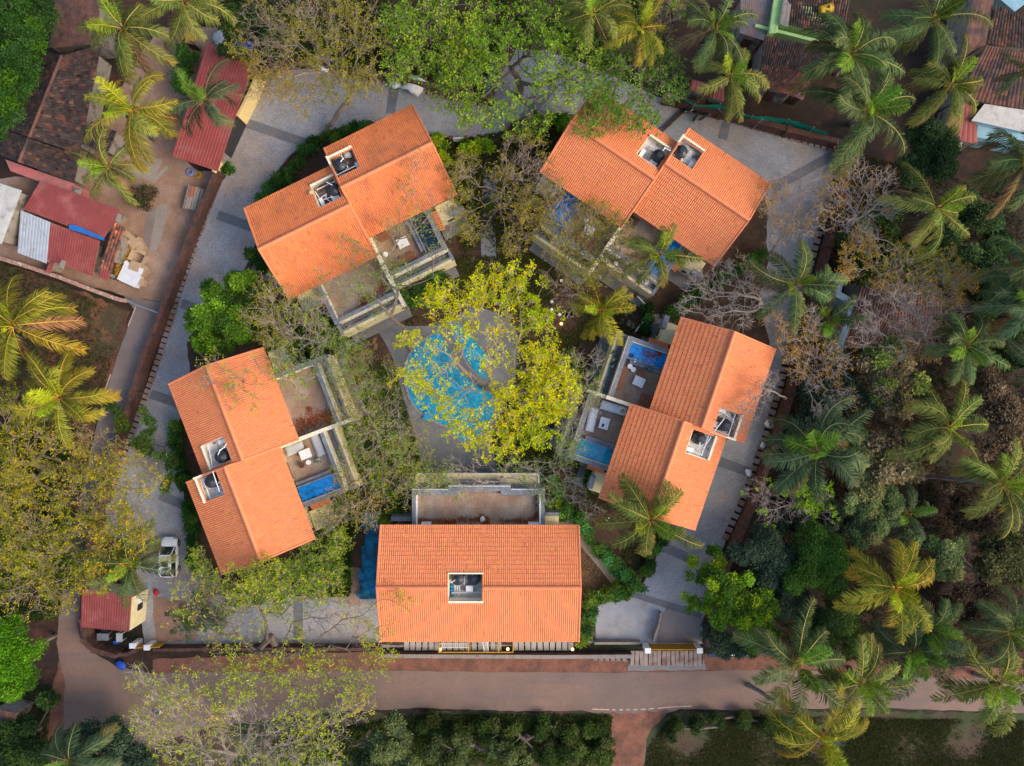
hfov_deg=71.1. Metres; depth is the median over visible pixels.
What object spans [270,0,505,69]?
shrub
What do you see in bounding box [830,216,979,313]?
bare tree
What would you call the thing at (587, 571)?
leaf litter
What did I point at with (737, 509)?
drain cover
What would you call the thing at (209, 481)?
water tank
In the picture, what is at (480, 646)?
drain cover
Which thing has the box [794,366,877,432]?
dark tree
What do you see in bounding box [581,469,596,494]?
hedge
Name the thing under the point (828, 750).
coconut palm
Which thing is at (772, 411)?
drain cover
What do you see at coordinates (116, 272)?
sack
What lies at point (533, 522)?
ac unit
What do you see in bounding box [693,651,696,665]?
drain cover
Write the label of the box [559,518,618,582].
footpath
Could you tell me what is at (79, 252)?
shed
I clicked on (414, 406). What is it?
pool rim
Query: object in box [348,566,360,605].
pit edge
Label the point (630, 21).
coconut palm
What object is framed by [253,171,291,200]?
hedge
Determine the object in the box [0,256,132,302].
boundary wall
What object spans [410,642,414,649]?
drain cover
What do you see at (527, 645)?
drain cover
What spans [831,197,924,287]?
dark tree
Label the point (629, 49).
shed
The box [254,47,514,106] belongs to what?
boundary wall
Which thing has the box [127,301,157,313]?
barrier pole
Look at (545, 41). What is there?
green tree
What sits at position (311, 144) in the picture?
hedge
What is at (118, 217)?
panel
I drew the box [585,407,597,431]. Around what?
daybed
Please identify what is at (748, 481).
drain cover
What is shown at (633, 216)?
sunbed
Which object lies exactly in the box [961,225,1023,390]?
shrub
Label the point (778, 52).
old house
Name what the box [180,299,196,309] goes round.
paving band
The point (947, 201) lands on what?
coconut palm
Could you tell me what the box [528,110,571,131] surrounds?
hedge
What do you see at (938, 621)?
coconut palm
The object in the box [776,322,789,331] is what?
paving band
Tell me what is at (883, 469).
brown tree
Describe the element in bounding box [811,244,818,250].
drain cover
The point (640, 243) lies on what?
coconut palm
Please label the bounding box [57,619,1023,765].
road
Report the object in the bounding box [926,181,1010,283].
dark tree
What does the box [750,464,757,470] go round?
drain cover
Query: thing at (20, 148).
old house
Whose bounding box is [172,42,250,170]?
shed
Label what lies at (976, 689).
coconut palm
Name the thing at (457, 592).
water pipes
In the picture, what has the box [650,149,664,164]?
water tank
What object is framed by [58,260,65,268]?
panel
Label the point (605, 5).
coconut palm
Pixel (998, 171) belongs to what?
coconut palm
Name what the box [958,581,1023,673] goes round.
coconut palm
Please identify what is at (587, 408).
twiggy tree
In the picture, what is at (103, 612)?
guard house
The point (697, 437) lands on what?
water tank
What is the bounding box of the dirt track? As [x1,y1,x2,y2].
[607,710,665,765]
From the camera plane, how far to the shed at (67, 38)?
68.37 m
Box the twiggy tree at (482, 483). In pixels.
[407,432,604,525]
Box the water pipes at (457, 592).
[451,576,481,593]
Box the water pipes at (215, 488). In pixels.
[202,472,221,499]
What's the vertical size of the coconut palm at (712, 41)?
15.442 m
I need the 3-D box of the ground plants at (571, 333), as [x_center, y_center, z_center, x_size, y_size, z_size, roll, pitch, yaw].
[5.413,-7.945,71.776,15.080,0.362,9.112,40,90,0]
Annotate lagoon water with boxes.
[406,332,493,439]
[451,323,487,378]
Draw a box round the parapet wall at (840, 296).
[820,275,854,348]
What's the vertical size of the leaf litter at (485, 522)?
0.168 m
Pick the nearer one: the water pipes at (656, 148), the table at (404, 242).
the water pipes at (656, 148)
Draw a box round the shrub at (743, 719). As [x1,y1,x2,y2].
[663,708,794,743]
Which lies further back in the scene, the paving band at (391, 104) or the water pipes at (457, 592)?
the paving band at (391, 104)
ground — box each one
[0,0,1023,765]
[0,262,130,614]
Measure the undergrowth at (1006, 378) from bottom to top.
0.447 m
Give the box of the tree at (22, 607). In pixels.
[0,411,89,622]
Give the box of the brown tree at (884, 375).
[855,334,931,420]
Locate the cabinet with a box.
[116,631,126,641]
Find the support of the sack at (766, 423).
on the drain channel at (757, 457)
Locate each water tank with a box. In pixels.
[204,474,219,487]
[214,449,229,462]
[327,183,340,195]
[333,158,347,173]
[451,574,464,584]
[467,574,480,584]
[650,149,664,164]
[673,145,687,159]
[691,431,705,444]
[717,418,730,430]
[818,2,833,15]
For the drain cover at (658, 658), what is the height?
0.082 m
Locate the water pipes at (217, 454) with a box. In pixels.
[207,443,229,467]
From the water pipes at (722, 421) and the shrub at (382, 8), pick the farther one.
the shrub at (382, 8)
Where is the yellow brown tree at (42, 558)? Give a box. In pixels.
[0,499,157,622]
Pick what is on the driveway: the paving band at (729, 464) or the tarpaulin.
the paving band at (729, 464)
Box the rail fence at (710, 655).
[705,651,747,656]
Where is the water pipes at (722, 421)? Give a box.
[713,413,735,435]
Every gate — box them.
[136,642,164,647]
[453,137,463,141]
[648,644,696,649]
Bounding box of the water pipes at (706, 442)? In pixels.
[693,435,710,455]
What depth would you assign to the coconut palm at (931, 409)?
60.69 m
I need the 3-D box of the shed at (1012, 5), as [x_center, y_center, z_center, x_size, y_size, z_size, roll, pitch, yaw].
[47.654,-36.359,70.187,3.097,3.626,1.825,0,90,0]
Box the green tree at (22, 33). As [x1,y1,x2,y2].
[0,0,64,141]
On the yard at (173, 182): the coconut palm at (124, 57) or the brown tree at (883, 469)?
the coconut palm at (124, 57)
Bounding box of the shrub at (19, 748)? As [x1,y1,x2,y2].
[0,687,61,765]
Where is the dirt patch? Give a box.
[153,597,200,642]
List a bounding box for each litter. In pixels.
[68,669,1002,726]
[121,186,256,523]
[143,551,377,643]
[224,79,567,209]
[291,407,334,434]
[305,406,311,415]
[358,278,390,306]
[383,319,512,463]
[418,517,457,524]
[456,513,489,524]
[498,495,538,524]
[580,546,600,610]
[640,350,661,362]
[700,165,828,534]
[773,215,852,511]
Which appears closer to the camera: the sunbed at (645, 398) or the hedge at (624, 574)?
the sunbed at (645, 398)
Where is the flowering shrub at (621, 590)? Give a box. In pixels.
[608,579,633,601]
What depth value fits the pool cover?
71.58 m
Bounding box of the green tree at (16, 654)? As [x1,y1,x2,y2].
[0,611,57,703]
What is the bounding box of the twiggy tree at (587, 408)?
[551,344,607,466]
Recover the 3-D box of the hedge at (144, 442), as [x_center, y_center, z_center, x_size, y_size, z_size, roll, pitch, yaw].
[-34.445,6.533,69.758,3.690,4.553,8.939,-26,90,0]
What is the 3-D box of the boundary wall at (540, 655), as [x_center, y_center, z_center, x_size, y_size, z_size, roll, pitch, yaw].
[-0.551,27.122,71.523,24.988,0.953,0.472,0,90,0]
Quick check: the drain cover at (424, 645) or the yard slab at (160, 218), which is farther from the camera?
the yard slab at (160, 218)
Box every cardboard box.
[123,230,138,247]
[127,247,148,265]
[129,237,147,254]
[129,260,140,271]
[138,278,147,286]
[140,263,151,277]
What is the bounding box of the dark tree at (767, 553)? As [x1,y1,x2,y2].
[724,523,799,590]
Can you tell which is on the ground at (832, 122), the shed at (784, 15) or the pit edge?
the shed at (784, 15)
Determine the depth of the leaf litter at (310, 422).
68.54 m
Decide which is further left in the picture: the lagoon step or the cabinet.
the cabinet
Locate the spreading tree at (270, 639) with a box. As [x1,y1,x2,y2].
[159,550,418,713]
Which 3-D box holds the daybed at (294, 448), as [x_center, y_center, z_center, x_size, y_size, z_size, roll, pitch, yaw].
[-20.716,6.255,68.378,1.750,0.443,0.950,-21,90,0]
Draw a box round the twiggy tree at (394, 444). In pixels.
[381,417,458,492]
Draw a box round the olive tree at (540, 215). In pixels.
[443,116,566,260]
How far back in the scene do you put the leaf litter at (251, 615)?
71.89 m
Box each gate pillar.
[129,638,142,648]
[144,640,156,649]
[642,643,650,652]
[693,643,702,652]
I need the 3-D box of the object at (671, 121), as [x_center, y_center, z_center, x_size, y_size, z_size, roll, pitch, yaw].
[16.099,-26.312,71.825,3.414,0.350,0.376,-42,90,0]
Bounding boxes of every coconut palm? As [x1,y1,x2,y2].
[0,274,89,383]
[7,347,122,448]
[40,720,121,765]
[64,127,150,207]
[76,0,176,85]
[83,70,180,173]
[84,518,177,610]
[137,0,237,53]
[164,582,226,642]
[165,58,240,138]
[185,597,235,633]
[560,0,632,51]
[568,282,636,345]
[593,472,703,556]
[603,0,666,67]
[619,223,704,287]
[673,0,757,77]
[693,44,769,123]
[731,594,845,727]
[745,673,868,765]
[747,239,848,333]
[759,394,873,504]
[785,9,904,114]
[796,284,872,365]
[799,49,915,178]
[807,631,914,715]
[832,538,936,645]
[861,598,969,701]
[876,0,993,68]
[877,161,976,262]
[882,483,937,551]
[885,376,988,468]
[890,593,966,658]
[902,32,983,135]
[914,310,1010,385]
[924,434,1023,538]
[929,634,1023,737]
[942,270,1023,346]
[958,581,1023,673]
[963,128,1023,219]
[970,234,1023,307]
[990,50,1023,98]
[1004,337,1023,388]
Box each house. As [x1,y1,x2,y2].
[0,130,89,185]
[0,183,37,245]
[8,44,111,153]
[81,583,147,631]
[752,36,828,78]
[783,0,849,41]
[843,280,941,322]
[937,0,993,71]
[939,45,1023,110]
[965,4,1023,59]
[971,104,1023,133]
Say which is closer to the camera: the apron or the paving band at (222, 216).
the paving band at (222, 216)
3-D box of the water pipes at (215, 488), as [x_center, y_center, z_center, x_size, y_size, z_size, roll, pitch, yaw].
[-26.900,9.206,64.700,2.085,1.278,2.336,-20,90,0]
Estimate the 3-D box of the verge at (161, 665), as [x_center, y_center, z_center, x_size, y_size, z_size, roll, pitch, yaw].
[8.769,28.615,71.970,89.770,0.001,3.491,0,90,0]
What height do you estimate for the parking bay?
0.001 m
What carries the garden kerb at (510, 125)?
on the garden soil
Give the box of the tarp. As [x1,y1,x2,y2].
[117,261,143,287]
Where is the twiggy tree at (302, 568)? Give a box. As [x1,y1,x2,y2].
[180,524,355,620]
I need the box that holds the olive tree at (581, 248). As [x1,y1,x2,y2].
[535,180,657,317]
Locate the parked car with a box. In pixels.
[157,536,180,577]
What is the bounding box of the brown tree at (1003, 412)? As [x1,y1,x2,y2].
[961,364,1023,475]
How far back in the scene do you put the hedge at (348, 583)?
69.61 m
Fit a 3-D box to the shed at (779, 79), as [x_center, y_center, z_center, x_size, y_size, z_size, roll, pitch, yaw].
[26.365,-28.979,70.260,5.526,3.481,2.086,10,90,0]
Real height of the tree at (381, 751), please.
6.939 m
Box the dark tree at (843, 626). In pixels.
[805,585,863,658]
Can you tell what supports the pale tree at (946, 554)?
on the ground at (832, 122)
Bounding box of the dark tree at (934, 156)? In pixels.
[894,112,964,189]
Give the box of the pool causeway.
[441,328,499,396]
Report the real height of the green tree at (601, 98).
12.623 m
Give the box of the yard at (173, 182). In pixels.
[0,27,217,301]
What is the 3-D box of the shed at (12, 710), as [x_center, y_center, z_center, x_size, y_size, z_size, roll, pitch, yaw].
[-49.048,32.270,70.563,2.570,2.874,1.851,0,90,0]
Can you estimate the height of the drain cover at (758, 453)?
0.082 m
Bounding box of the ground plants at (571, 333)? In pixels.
[536,222,642,369]
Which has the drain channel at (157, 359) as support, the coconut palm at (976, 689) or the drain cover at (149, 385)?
the drain cover at (149, 385)
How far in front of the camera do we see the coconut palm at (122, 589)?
63.67 m
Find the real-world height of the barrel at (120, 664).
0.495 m
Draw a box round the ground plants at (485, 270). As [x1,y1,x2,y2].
[406,253,552,326]
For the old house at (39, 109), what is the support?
on the ground at (832, 122)
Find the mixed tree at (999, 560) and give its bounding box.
[970,519,1023,592]
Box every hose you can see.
[186,168,194,175]
[194,171,201,178]
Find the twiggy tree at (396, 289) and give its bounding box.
[312,145,458,351]
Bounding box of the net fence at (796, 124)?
[666,97,827,135]
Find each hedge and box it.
[98,395,133,433]
[126,406,179,494]
[165,419,191,492]
[169,41,201,95]
[178,498,209,579]
[200,562,352,607]
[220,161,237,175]
[243,246,268,274]
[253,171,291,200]
[259,319,344,356]
[273,119,370,189]
[324,423,365,509]
[361,461,408,524]
[399,269,451,309]
[430,131,452,167]
[456,136,496,157]
[457,174,548,214]
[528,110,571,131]
[542,471,571,519]
[559,503,648,594]
[574,584,620,649]
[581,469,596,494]
[637,532,669,577]
[638,300,656,337]
[664,248,767,322]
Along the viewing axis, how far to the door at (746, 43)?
70.79 m
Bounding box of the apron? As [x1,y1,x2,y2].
[627,660,705,670]
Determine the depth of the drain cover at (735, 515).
71.82 m
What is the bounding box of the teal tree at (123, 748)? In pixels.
[57,712,159,765]
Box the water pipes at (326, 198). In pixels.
[315,181,334,201]
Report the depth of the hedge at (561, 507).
70.34 m
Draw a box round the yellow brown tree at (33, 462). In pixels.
[0,382,168,533]
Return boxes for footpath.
[252,265,278,285]
[480,144,499,258]
[523,122,543,184]
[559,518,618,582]
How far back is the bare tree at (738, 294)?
65.17 m
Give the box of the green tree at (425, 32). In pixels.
[374,0,499,127]
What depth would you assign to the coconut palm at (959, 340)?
60.61 m
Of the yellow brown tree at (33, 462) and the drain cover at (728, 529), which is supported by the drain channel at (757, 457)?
the drain cover at (728, 529)
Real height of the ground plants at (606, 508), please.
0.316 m
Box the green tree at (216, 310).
[182,268,260,357]
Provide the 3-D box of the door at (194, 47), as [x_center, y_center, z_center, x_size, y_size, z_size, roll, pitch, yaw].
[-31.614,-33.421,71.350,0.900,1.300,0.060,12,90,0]
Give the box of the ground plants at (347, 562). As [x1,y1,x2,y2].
[228,523,352,596]
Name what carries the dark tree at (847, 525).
on the ground at (832, 122)
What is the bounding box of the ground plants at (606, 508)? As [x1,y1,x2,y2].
[560,483,646,575]
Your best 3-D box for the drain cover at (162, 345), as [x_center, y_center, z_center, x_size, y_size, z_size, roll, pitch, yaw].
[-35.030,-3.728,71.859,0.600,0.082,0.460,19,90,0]
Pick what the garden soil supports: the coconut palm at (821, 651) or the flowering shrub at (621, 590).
the flowering shrub at (621, 590)
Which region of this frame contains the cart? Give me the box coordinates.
[183,185,205,217]
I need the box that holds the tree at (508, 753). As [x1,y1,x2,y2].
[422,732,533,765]
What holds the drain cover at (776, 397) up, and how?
on the drain channel at (757, 457)
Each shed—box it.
[0,699,33,723]
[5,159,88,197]
[17,210,50,262]
[23,181,126,236]
[46,260,62,273]
[47,223,104,276]
[49,0,121,58]
[82,121,126,157]
[99,267,119,280]
[100,222,128,270]
[172,32,190,49]
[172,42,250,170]
[184,38,200,50]
[620,39,637,61]
[656,0,686,23]
[686,79,723,104]
[732,0,772,51]
[751,64,810,103]
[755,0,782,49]
[778,0,790,29]
[785,82,809,105]
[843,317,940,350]
[937,102,976,149]
[970,125,1023,152]
[992,0,1023,10]
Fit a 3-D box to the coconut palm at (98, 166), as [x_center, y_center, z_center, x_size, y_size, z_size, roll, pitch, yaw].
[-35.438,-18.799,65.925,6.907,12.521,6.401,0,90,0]
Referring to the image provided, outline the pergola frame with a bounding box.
[438,642,513,652]
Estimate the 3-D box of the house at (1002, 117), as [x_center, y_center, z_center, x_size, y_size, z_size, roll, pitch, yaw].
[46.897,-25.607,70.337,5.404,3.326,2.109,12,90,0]
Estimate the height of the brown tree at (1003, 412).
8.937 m
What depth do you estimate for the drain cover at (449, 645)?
71.84 m
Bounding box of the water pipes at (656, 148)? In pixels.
[645,143,670,161]
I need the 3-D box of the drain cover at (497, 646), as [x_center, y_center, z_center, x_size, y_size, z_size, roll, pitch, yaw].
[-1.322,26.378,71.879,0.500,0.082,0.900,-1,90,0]
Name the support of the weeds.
on the scrub ground at (112, 316)
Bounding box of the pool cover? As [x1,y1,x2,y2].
[356,512,383,599]
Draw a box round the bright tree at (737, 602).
[678,543,782,655]
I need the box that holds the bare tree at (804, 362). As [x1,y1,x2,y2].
[758,302,864,417]
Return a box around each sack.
[114,269,120,276]
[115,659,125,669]
[153,589,158,595]
[212,30,225,46]
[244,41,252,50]
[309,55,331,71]
[343,151,351,159]
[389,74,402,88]
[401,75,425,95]
[745,469,751,476]
[764,419,773,427]
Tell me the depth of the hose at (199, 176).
71.80 m
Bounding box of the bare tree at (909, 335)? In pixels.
[847,273,969,366]
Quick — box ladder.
[439,643,467,647]
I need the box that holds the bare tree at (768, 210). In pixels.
[754,164,833,258]
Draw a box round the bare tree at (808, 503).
[740,477,840,528]
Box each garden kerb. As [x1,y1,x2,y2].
[254,120,370,249]
[472,117,522,143]
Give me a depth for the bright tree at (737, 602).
65.57 m
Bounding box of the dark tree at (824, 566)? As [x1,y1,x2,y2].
[779,518,849,597]
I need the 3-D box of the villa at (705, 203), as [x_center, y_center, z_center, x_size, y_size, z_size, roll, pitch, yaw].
[11.588,-16.560,67.728,18.400,8.545,16.529,34,90,0]
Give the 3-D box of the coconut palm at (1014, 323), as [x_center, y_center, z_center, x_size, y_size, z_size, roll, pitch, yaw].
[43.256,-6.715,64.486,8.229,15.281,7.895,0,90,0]
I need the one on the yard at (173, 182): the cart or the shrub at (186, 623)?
the cart
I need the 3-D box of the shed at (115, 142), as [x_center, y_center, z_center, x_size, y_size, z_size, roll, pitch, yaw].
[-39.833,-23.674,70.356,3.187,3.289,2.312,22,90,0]
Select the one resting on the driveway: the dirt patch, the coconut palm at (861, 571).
the dirt patch
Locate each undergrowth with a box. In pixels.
[0,682,50,765]
[223,0,670,83]
[734,153,1023,666]
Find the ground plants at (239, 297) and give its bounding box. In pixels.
[206,279,365,359]
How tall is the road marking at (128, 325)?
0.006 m
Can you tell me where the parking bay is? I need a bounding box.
[596,597,665,642]
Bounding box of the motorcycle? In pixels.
[699,113,710,120]
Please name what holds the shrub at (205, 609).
on the driveway
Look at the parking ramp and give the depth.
71.88 m
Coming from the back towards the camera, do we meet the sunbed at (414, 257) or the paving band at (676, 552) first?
the paving band at (676, 552)
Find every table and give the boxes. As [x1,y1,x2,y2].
[298,448,312,459]
[396,236,409,248]
[598,416,609,429]
[632,375,645,387]
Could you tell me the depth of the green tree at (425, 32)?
62.89 m
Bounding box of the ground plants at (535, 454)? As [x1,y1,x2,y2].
[493,323,585,476]
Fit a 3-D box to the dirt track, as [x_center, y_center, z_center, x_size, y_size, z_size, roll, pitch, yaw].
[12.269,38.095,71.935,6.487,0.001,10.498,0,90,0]
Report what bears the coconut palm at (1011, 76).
on the ground at (832, 122)
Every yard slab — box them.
[130,158,161,180]
[144,207,154,246]
[149,204,166,253]
[151,166,167,183]
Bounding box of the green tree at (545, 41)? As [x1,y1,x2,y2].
[438,0,611,140]
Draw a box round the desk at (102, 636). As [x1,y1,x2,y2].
[97,631,111,640]
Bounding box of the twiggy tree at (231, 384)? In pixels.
[190,347,307,416]
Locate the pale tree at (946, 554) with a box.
[902,528,971,584]
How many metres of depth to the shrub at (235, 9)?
66.94 m
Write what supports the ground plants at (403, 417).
on the garden soil
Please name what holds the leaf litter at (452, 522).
on the villa at (529, 585)
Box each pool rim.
[403,328,496,442]
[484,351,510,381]
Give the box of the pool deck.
[379,308,519,466]
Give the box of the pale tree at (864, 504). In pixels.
[839,480,905,551]
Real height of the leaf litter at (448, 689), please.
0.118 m
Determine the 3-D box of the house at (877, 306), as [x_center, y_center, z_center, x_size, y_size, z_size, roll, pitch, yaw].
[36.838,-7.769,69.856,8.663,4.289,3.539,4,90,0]
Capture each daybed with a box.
[284,441,304,455]
[310,434,325,456]
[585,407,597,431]
[600,400,626,415]
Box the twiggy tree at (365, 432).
[306,340,425,542]
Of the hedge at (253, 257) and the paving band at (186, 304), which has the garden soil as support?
the hedge at (253, 257)
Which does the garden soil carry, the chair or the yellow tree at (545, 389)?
the yellow tree at (545, 389)
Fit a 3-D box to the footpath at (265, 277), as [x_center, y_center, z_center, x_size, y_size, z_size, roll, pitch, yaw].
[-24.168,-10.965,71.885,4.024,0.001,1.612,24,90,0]
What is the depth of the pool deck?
71.87 m
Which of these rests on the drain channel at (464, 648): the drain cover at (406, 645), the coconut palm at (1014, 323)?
the drain cover at (406, 645)
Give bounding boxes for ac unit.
[319,197,325,205]
[330,194,339,200]
[421,521,431,524]
[466,584,472,591]
[528,521,538,524]
[639,149,645,156]
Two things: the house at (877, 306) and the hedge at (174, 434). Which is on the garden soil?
the hedge at (174, 434)
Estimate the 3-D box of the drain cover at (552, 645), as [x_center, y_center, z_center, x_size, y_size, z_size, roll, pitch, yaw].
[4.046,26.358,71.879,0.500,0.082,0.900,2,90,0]
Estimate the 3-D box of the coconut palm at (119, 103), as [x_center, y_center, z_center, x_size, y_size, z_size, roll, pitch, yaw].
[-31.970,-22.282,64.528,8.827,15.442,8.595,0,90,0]
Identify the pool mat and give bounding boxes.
[422,410,433,420]
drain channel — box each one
[108,207,211,502]
[330,72,478,104]
[409,646,502,648]
[518,644,575,648]
[634,652,702,664]
[723,179,835,539]
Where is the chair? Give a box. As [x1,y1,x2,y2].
[638,370,644,376]
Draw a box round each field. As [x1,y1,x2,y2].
[173,710,611,765]
[644,709,1023,765]
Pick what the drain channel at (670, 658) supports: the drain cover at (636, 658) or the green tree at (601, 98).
the drain cover at (636, 658)
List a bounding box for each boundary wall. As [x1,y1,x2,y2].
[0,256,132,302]
[77,622,140,656]
[78,170,225,658]
[153,643,381,651]
[212,77,265,172]
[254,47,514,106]
[380,651,631,658]
[594,639,640,644]
[651,611,661,641]
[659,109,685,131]
[660,91,852,647]
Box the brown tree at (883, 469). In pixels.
[859,426,929,485]
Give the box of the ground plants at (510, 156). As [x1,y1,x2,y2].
[446,122,563,258]
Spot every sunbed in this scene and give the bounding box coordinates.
[378,230,391,241]
[394,251,416,265]
[573,231,592,248]
[616,366,628,389]
[626,215,639,227]
[638,393,651,405]
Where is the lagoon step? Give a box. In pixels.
[416,343,438,371]
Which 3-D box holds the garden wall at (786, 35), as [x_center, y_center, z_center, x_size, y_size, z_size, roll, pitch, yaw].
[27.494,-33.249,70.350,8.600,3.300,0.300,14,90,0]
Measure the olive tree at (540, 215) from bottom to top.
10.970 m
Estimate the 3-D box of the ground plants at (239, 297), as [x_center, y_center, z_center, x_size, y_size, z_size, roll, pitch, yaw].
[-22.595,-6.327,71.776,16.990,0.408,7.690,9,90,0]
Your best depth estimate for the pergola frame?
69.55 m
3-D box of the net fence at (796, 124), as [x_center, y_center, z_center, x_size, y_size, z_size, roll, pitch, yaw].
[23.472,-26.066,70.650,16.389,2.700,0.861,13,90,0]
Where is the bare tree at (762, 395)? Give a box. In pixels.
[732,371,786,435]
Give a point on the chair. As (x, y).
(640, 373)
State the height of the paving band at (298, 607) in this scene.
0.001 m
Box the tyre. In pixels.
[153,708,160,715]
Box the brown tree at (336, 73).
[222,0,392,133]
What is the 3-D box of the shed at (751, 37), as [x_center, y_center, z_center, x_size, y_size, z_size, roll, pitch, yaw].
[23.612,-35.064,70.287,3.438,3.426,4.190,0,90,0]
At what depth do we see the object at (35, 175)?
69.11 m
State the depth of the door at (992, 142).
71.19 m
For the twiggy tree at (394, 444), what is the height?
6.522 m
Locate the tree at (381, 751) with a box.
[276,707,422,765]
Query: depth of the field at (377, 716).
71.98 m
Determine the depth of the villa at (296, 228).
65.03 m
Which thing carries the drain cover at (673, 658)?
on the drain channel at (670, 658)
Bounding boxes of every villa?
[168,347,369,574]
[243,104,470,343]
[375,467,581,641]
[529,89,770,306]
[548,315,776,529]
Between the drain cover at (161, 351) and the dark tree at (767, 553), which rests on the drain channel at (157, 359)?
the drain cover at (161, 351)
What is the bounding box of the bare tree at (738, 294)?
[674,250,786,332]
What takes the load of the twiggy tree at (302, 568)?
on the garden soil
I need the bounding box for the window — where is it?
[136,595,143,611]
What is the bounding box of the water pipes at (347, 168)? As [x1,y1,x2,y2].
[337,155,355,176]
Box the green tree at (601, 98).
[569,0,690,140]
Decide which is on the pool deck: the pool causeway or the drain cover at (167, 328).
the pool causeway
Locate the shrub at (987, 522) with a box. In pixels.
[932,475,1012,636]
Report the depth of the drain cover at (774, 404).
71.82 m
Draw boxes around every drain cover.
[142,393,148,399]
[144,388,150,393]
[146,382,152,388]
[151,365,158,370]
[154,360,160,365]
[158,348,164,354]
[159,343,165,348]
[165,326,171,331]
[404,642,408,650]
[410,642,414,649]
[416,642,420,650]
[422,642,427,649]
[429,642,433,649]
[434,642,439,650]
[447,642,451,649]
[472,641,476,649]
[478,642,482,650]
[490,642,495,649]
[496,642,500,650]
[513,642,517,649]
[519,642,523,649]
[525,642,529,649]
[531,642,535,650]
[537,642,542,649]
[544,642,548,649]
[550,642,554,649]
[556,642,560,650]
[562,642,566,650]
[568,641,572,649]
[630,650,634,665]
[635,650,638,665]
[639,651,643,665]
[644,651,647,665]
[648,651,652,665]
[653,651,656,665]
[657,651,660,665]
[662,651,665,665]
[666,651,669,665]
[671,650,674,665]
[675,650,679,665]
[680,651,683,665]
[684,651,688,665]
[689,651,692,665]
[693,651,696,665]
[697,653,701,665]
[722,533,729,539]
[725,526,732,532]
[728,519,735,525]
[731,512,738,518]
[734,506,741,512]
[737,499,744,505]
[740,492,747,498]
[745,478,752,484]
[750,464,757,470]
[752,458,759,463]
[755,450,761,456]
[762,430,769,435]
[768,408,775,414]
[770,401,777,407]
[772,395,779,400]
[775,387,782,393]
[777,381,783,386]
[778,373,785,378]
[809,252,816,257]
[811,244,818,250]
[813,237,820,243]
[815,230,822,236]
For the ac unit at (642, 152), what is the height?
0.662 m
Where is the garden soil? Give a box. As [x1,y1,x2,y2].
[179,114,769,645]
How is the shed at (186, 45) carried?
on the yard at (173, 182)
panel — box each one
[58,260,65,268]
[73,187,81,193]
[115,213,121,222]
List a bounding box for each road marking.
[105,306,135,388]
[592,706,691,709]
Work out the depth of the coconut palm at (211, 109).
60.52 m
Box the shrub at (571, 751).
[416,708,617,765]
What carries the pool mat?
on the lagoon water at (473, 397)
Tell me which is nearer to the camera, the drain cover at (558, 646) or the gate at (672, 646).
the gate at (672, 646)
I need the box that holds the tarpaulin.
[69,225,103,239]
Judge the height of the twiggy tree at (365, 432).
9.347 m
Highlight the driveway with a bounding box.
[104,49,837,647]
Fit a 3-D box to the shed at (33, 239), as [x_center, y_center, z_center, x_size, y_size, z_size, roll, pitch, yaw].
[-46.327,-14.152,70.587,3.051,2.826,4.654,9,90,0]
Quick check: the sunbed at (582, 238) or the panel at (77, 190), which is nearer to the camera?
the sunbed at (582, 238)
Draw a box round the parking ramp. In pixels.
[658,609,699,642]
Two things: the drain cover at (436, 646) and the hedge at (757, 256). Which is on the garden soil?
the hedge at (757, 256)
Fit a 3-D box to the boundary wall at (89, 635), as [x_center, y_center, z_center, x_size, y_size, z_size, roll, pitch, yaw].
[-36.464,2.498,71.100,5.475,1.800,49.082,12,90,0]
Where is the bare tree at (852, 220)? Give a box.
[807,139,902,244]
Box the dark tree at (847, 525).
[770,498,862,542]
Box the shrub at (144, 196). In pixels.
[125,183,159,211]
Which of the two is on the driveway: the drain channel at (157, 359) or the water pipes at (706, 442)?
the drain channel at (157, 359)
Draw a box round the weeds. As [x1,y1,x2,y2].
[0,260,117,603]
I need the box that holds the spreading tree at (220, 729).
[120,661,376,765]
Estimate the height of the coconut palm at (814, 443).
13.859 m
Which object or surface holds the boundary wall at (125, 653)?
on the ground at (832, 122)
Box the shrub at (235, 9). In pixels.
[215,0,297,62]
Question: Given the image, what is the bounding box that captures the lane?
[57,296,160,647]
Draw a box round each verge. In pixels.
[40,661,64,765]
[153,651,1022,679]
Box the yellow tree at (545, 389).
[387,258,582,463]
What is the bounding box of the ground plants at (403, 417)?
[304,337,424,554]
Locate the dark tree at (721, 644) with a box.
[700,578,813,661]
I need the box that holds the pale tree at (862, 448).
[825,420,875,481]
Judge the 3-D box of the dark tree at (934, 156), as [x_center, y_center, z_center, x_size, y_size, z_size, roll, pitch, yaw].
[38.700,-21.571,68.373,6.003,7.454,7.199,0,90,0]
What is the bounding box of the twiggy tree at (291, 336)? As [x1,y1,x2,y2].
[234,270,386,400]
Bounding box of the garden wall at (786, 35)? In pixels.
[754,24,834,61]
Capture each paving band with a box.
[149,390,176,407]
[158,492,183,507]
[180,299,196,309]
[216,210,250,231]
[245,119,305,144]
[293,598,302,642]
[386,87,398,113]
[503,119,510,130]
[521,82,556,117]
[631,592,701,618]
[663,544,691,561]
[718,121,730,139]
[718,457,750,475]
[771,152,834,190]
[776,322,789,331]

